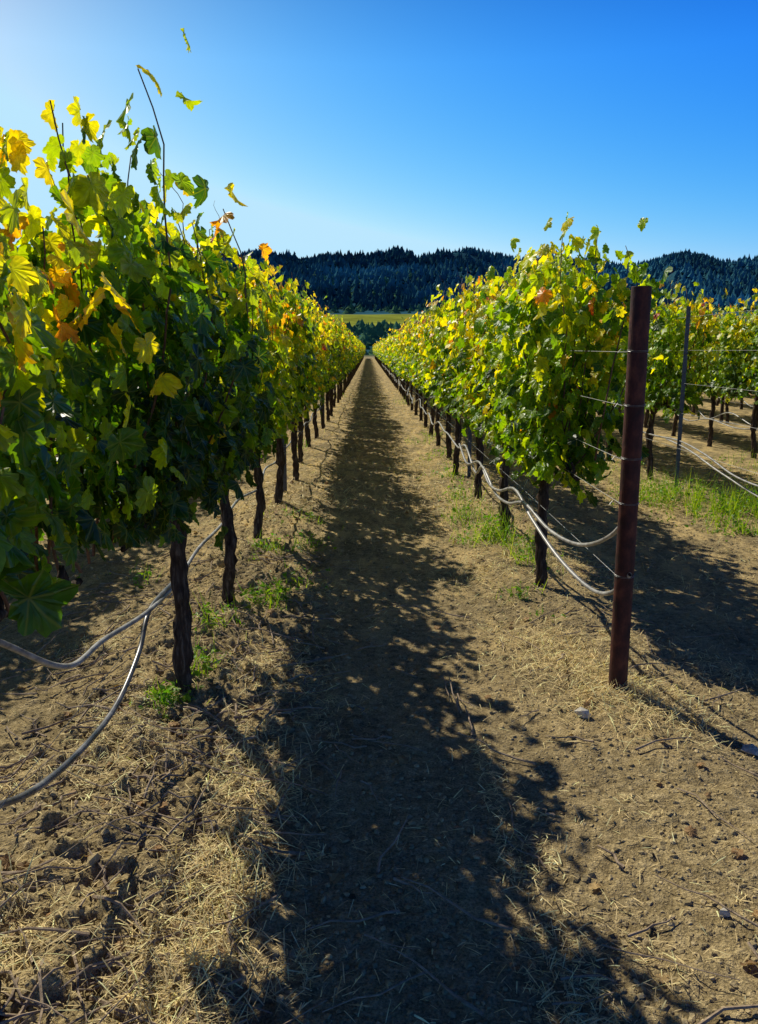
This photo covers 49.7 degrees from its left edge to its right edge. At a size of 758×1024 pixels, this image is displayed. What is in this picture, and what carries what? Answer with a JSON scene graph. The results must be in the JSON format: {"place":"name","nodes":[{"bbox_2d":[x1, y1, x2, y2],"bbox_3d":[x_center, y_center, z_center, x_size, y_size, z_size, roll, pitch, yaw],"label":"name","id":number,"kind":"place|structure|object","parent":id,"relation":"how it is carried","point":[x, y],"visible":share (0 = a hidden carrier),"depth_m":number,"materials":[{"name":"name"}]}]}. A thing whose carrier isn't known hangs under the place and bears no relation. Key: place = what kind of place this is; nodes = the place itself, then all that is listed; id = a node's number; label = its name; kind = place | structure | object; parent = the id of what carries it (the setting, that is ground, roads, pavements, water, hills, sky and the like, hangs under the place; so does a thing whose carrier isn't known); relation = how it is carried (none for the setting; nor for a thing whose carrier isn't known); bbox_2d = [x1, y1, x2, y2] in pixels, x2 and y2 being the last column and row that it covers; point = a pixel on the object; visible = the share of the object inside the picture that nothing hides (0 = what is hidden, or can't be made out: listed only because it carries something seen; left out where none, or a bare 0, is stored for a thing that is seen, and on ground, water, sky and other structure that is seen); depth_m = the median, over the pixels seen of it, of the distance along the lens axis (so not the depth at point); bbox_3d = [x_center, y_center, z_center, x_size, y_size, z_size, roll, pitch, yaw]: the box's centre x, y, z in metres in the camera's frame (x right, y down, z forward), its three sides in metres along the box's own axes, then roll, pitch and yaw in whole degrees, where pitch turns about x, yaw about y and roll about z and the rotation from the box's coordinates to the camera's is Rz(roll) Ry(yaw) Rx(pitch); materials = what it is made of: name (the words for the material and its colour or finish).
{"place":"outdoors","nodes":[
{"label":"outdoors","id":0,"kind":"place"},
{"bbox_2d":[0,355,757,1023],"bbox_3d":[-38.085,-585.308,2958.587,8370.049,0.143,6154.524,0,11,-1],"label":"ground","id":1,"kind":"structure","parent":0,"point":[370,377],"depth_m":3.29,"materials":[{"name":"soil"}]},
{"bbox_2d":[3,286,29,307],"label":"grapevine","id":2,"kind":"object","parent":1,"relation":"on","point":[24,296],"depth_m":6.66,"materials":[{"name":"yellow plant"}]},
{"bbox_2d":[11,289,92,404],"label":"grapevine","id":3,"kind":"object","parent":1,"relation":"on","point":[56,365],"visible":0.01,"depth_m":7.71,"materials":[{"name":"green plant"}]},
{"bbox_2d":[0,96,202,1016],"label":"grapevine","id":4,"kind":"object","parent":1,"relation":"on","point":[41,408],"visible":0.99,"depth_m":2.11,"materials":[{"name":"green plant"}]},
{"bbox_2d":[0,352,318,807],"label":"trellis wires","id":5,"kind":"object","parent":4,"relation":"attached to","point":[114,665],"visible":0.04,"depth_m":2.62,"materials":[{"name":"silver metal"}]},
{"bbox_2d":[0,384,341,669],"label":"irrigation hose","id":6,"kind":"object","parent":5,"relation":"attached to","point":[46,662],"visible":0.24,"depth_m":2.89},
{"bbox_2d":[0,582,170,808],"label":"irrigation hose","id":7,"kind":"object","parent":6,"relation":"attached to","point":[58,771],"visible":0.89,"depth_m":2.70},
{"bbox_2d":[9,28,284,691],"bbox_3d":[-0.866,-0.294,3.413,0.800,2.405,2.500,0,11,-1],"label":"grapevine","id":8,"kind":"object","parent":1,"relation":"on","point":[208,442],"visible":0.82,"depth_m":2.90,"materials":[{"name":"green plant"}]},
{"bbox_2d":[162,201,293,603],"bbox_3d":[-0.994,-0.584,5.032,0.805,2.420,2.214,0,11,-1],"label":"grapevine","id":9,"kind":"object","parent":1,"relation":"on","point":[230,540],"visible":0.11,"depth_m":4.99,"materials":[{"name":"green plant"}]},
{"bbox_2d":[236,254,306,538],"bbox_3d":[-1.007,-0.845,6.678,0.773,2.287,2.188,0,11,-1],"label":"grapevine","id":10,"kind":"object","parent":1,"relation":"on","point":[281,338],"visible":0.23,"depth_m":6.60,"materials":[{"name":"green plant"}]},
{"bbox_2d":[236,257,320,504],"bbox_3d":[-1.032,-1.256,8.176,0.844,2.502,2.247,0,11,-1],"label":"grapevine","id":11,"kind":"object","parent":1,"relation":"on","point":[306,325],"visible":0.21,"depth_m":7.93,"materials":[{"name":"green plant"}]},
{"bbox_2d":[282,437,286,491],"bbox_3d":[-1.047,-1.111,8.939,0.050,2.100,0.051,-9,15,-39],"label":"metal trellis post","id":12,"kind":"object","parent":1,"relation":"on","point":[285,477],"visible":0.13,"depth_m":9.08,"materials":[{"name":"metal"}]},
{"bbox_2d":[272,282,328,480],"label":"grapevine","id":13,"kind":"object","parent":1,"relation":"on","point":[322,348],"visible":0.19,"depth_m":9.84,"materials":[{"name":"green plant"}]},
{"bbox_2d":[294,300,325,462],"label":"grapevine","id":14,"kind":"object","parent":1,"relation":"on","point":[300,441],"visible":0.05,"depth_m":11.40,"materials":[{"name":"green plant"}]},
{"bbox_2d":[303,296,333,446],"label":"grapevine","id":15,"kind":"object","parent":1,"relation":"on","point":[307,433],"visible":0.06,"depth_m":12.95,"materials":[{"name":"green plant"}]},
{"bbox_2d":[312,316,339,437],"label":"grapevine","id":16,"kind":"object","parent":1,"relation":"on","point":[314,419],"visible":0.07,"depth_m":14.69,"materials":[{"name":"green plant"}]},
{"bbox_2d":[318,316,341,428],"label":"grapevine","id":17,"kind":"object","parent":1,"relation":"on","point":[336,348],"visible":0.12,"depth_m":16.25,"materials":[{"name":"green plant"}]},
{"bbox_2d":[322,312,346,421],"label":"grapevine","id":18,"kind":"object","parent":1,"relation":"on","point":[342,346],"visible":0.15,"depth_m":17.77,"materials":[{"name":"green plant"}]},
{"bbox_2d":[326,310,348,415],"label":"grapevine","id":19,"kind":"object","parent":1,"relation":"on","point":[330,390],"visible":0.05,"depth_m":19.24,"materials":[{"name":"green plant"}]},
{"bbox_2d":[331,322,346,401],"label":"grapevine","id":20,"kind":"object","parent":1,"relation":"on","point":[342,381],"visible":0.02,"depth_m":21.04,"materials":[{"name":"brown plant"}]},
{"bbox_2d":[333,327,347,407],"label":"grapevine","id":21,"kind":"object","parent":1,"relation":"on","point":[334,401],"visible":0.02,"depth_m":22.64,"materials":[{"name":"green plant"}]},
{"bbox_2d":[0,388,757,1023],"bbox_3d":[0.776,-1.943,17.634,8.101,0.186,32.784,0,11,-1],"label":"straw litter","id":22,"kind":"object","parent":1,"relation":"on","point":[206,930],"visible":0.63,"depth_m":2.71,"materials":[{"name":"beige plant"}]},
{"bbox_2d":[0,474,757,1023],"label":"fallen leaves","id":23,"kind":"object","parent":1,"relation":"on","point":[336,878],"visible":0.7,"depth_m":2.86,"materials":[{"name":"plant"}]},
{"bbox_2d":[0,538,757,1023],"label":"litter","id":24,"kind":"object","parent":1,"relation":"on","point":[16,1018],"visible":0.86,"depth_m":2.85,"materials":[{"name":"beige plant"}]},
{"bbox_2d":[40,396,757,720],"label":"green weeds","id":25,"kind":"object","parent":1,"relation":"on","point":[729,509],"visible":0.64,"depth_m":6.89,"materials":[{"name":"green plant"}]},
{"bbox_2d":[46,265,757,354],"bbox_3d":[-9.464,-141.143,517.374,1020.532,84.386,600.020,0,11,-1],"label":"oak woodland","id":26,"kind":"object","parent":1,"relation":"on","point":[371,333],"visible":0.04,"depth_m":555.58,"materials":[{"name":"green plant"}]},
{"bbox_2d":[394,326,409,405],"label":"grapevine","id":27,"kind":"object","parent":1,"relation":"on","point":[407,387],"visible":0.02,"depth_m":22.96,"materials":[{"name":"green plant"}]},
{"bbox_2d":[396,324,413,410],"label":"grapevine","id":28,"kind":"object","parent":1,"relation":"on","point":[400,352],"visible":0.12,"depth_m":21.27,"materials":[{"name":"green plant"}]},
{"bbox_2d":[55,312,757,427],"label":"distant vineyard rows","id":29,"kind":"object","parent":1,"relation":"on","point":[384,352],"visible":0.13,"depth_m":30.84,"materials":[{"name":"green plant"}]},
{"bbox_2d":[623,404,757,429],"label":"irrigation hose","id":30,"kind":"object","parent":29,"relation":"attached to","point":[721,422],"visible":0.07,"depth_m":12.81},
{"bbox_2d":[399,315,420,414],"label":"grapevine","id":31,"kind":"object","parent":1,"relation":"on","point":[401,369],"visible":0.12,"depth_m":19.75,"materials":[{"name":"green plant"}]},
{"bbox_2d":[402,317,422,420],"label":"grapevine","id":32,"kind":"object","parent":1,"relation":"on","point":[420,396],"visible":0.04,"depth_m":18.25,"materials":[{"name":"green plant"}]},
{"bbox_2d":[405,311,432,427],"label":"grapevine","id":33,"kind":"object","parent":1,"relation":"on","point":[408,361],"visible":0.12,"depth_m":16.55,"materials":[{"name":"green plant"}]},
{"bbox_2d":[410,306,440,434],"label":"grapevine","id":34,"kind":"object","parent":1,"relation":"on","point":[414,341],"visible":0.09,"depth_m":14.74,"materials":[{"name":"green plant"}]},
{"bbox_2d":[413,312,440,445],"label":"grapevine","id":35,"kind":"object","parent":1,"relation":"on","point":[419,348],"visible":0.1,"depth_m":13.37,"materials":[{"name":"green plant"}]},
{"bbox_2d":[420,312,467,459],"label":"grapevine","id":36,"kind":"object","parent":1,"relation":"on","point":[448,429],"visible":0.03,"depth_m":11.77,"materials":[{"name":"green plant"}]},
{"bbox_2d":[422,277,485,475],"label":"grapevine","id":37,"kind":"object","parent":1,"relation":"on","point":[438,332],"visible":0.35,"depth_m":9.92,"materials":[{"name":"green plant"}]},
{"bbox_2d":[467,417,471,476],"bbox_3d":[1.110,-1.335,9.942,0.050,2.150,0.051,-9,15,-39],"label":"metal trellis post","id":38,"kind":"object","parent":1,"relation":"on","point":[469,449],"visible":0.18,"depth_m":10.05,"materials":[{"name":"metal"}]},
{"bbox_2d":[438,266,512,499],"bbox_3d":[1.054,-1.281,8.533,0.840,2.465,2.167,0,11,-1],"label":"grapevine","id":39,"kind":"object","parent":1,"relation":"on","point":[465,333],"visible":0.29,"depth_m":8.34,"materials":[{"name":"green plant"}]},
{"bbox_2d":[450,261,570,533],"bbox_3d":[1.075,-0.962,7.046,0.821,2.386,2.465,0,11,-1],"label":"grapevine","id":40,"kind":"object","parent":1,"relation":"on","point":[486,329],"visible":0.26,"depth_m":6.93,"materials":[{"name":"green plant"}]},
{"bbox_2d":[476,212,672,586],"bbox_3d":[1.111,-0.592,5.277,0.838,2.377,2.171,0,11,-1],"label":"grapevine","id":41,"kind":"object","parent":1,"relation":"on","point":[540,383],"visible":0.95,"depth_m":4.79,"materials":[{"name":"green plant"}]},
{"bbox_2d":[574,707,590,718],"bbox_3d":[0.884,0.870,3.538,0.044,0.048,0.077,-7,13,-30],"label":"stone","id":42,"kind":"object","parent":1,"relation":"on","point":[582,711],"visible":0.94,"depth_m":3.52,"materials":[{"name":"stone"}]},
{"bbox_2d":[569,300,612,391],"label":"grapevine","id":43,"kind":"object","parent":1,"relation":"on","point":[591,343],"visible":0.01,"depth_m":12.38,"materials":[{"name":"green plant"}]},
{"bbox_2d":[578,296,651,460],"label":"grapevine","id":44,"kind":"object","parent":1,"relation":"on","point":[611,401],"visible":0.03,"depth_m":10.97,"materials":[{"name":"green plant"}]},
{"bbox_2d":[608,286,651,689],"bbox_3d":[1.092,-0.004,3.641,0.119,1.930,0.089,6,13,29],"label":"rusted end post","id":45,"kind":"object","parent":1,"relation":"on","point":[637,358],"visible":0.96,"depth_m":3.58,"materials":[{"name":"metal"}]},
{"bbox_2d":[383,365,631,595],"bbox_3d":[0.572,-5.227,31.084,0.236,0.518,56.008,0,11,-1],"label":"irrigation hose","id":46,"kind":"object","parent":45,"relation":"attached to","point":[527,507],"visible":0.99,"depth_m":4.90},
{"bbox_2d":[413,350,621,567],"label":"trellis wires","id":47,"kind":"object","parent":45,"relation":"attached to","point":[581,441],"visible":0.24,"depth_m":4.23,"materials":[{"name":"silver metal"}]},
{"bbox_2d":[643,309,667,427],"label":"grapevine","id":48,"kind":"object","parent":1,"relation":"on","point":[646,416],"visible":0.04,"depth_m":16.61,"materials":[{"name":"brown plant"}]},
{"bbox_2d":[613,272,727,479],"bbox_3d":[3.323,-1.574,9.878,0.860,2.520,2.360,0,11,-1],"label":"grapevine","id":49,"kind":"object","parent":1,"relation":"on","point":[661,392],"visible":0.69,"depth_m":9.23,"materials":[{"name":"green plant"}]},
{"bbox_2d":[674,306,690,491],"bbox_3d":[3.284,-1.126,8.890,0.050,2.150,0.051,-9,15,-39],"label":"metal trellis post","id":50,"kind":"object","parent":1,"relation":"on","point":[684,369],"visible":0.97,"depth_m":8.86,"materials":[{"name":"metal"}]},
{"bbox_2d":[643,432,757,496],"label":"irrigation hose","id":51,"kind":"object","parent":50,"relation":"attached to","point":[720,472],"visible":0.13,"depth_m":8.10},
{"bbox_2d":[643,310,757,473],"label":"trellis wires","id":52,"kind":"object","parent":50,"relation":"attached to","point":[711,386],"visible":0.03,"depth_m":8.09,"materials":[{"name":"silver metal"}]},
{"bbox_2d":[647,298,723,435],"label":"grapevine","id":53,"kind":"object","parent":1,"relation":"on","point":[674,427],"visible":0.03,"depth_m":14.89,"materials":[{"name":"green plant"}]},
{"bbox_2d":[676,303,751,446],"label":"grapevine","id":54,"kind":"object","parent":1,"relation":"on","point":[712,393],"visible":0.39,"depth_m":12.92,"materials":[{"name":"green plant"}]},
{"bbox_2d":[719,908,730,917],"bbox_3d":[0.977,1.127,2.310,0.030,0.025,0.028,6,13,27],"label":"stone","id":55,"kind":"object","parent":1,"relation":"on","point":[723,912],"visible":1,"depth_m":2.30,"materials":[{"name":"stone"}]},
{"bbox_2d":[714,314,751,422],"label":"grapevine","id":56,"kind":"object","parent":1,"relation":"on","point":[727,414],"depth_m":17.72,"materials":[{"name":"brown plant"}]},
{"bbox_2d":[709,288,757,457],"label":"grapevine","id":57,"kind":"object","parent":1,"relation":"on","point":[742,375],"visible":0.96,"depth_m":11.99,"materials":[{"name":"green plant"}]},
{"bbox_2d":[741,744,757,755],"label":"stone","id":58,"kind":"object","parent":1,"relation":"on","point":[751,749],"visible":1,"depth_m":3.25,"materials":[{"name":"stone"}]},
{"bbox_2d":[0,0,757,264],"label":"sky","id":59,"kind":"structure","parent":0,"point":[419,126],"materials":[{"name":"blue"}]},
{"bbox_2d":[222,253,757,351],"bbox_3d":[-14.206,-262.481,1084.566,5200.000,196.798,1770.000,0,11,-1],"label":"forested hill","id":60,"kind":"structure","parent":0,"point":[372,316],"depth_m":546.12,"materials":[{"name":"green plant"}]},
{"bbox_2d":[9,245,757,310],"bbox_3d":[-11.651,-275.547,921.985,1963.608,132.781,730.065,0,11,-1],"label":"hillside conifers","id":61,"kind":"object","parent":60,"relation":"on","point":[717,271],"visible":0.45,"depth_m":769.74,"materials":[{"name":"green plant"}]}
]}

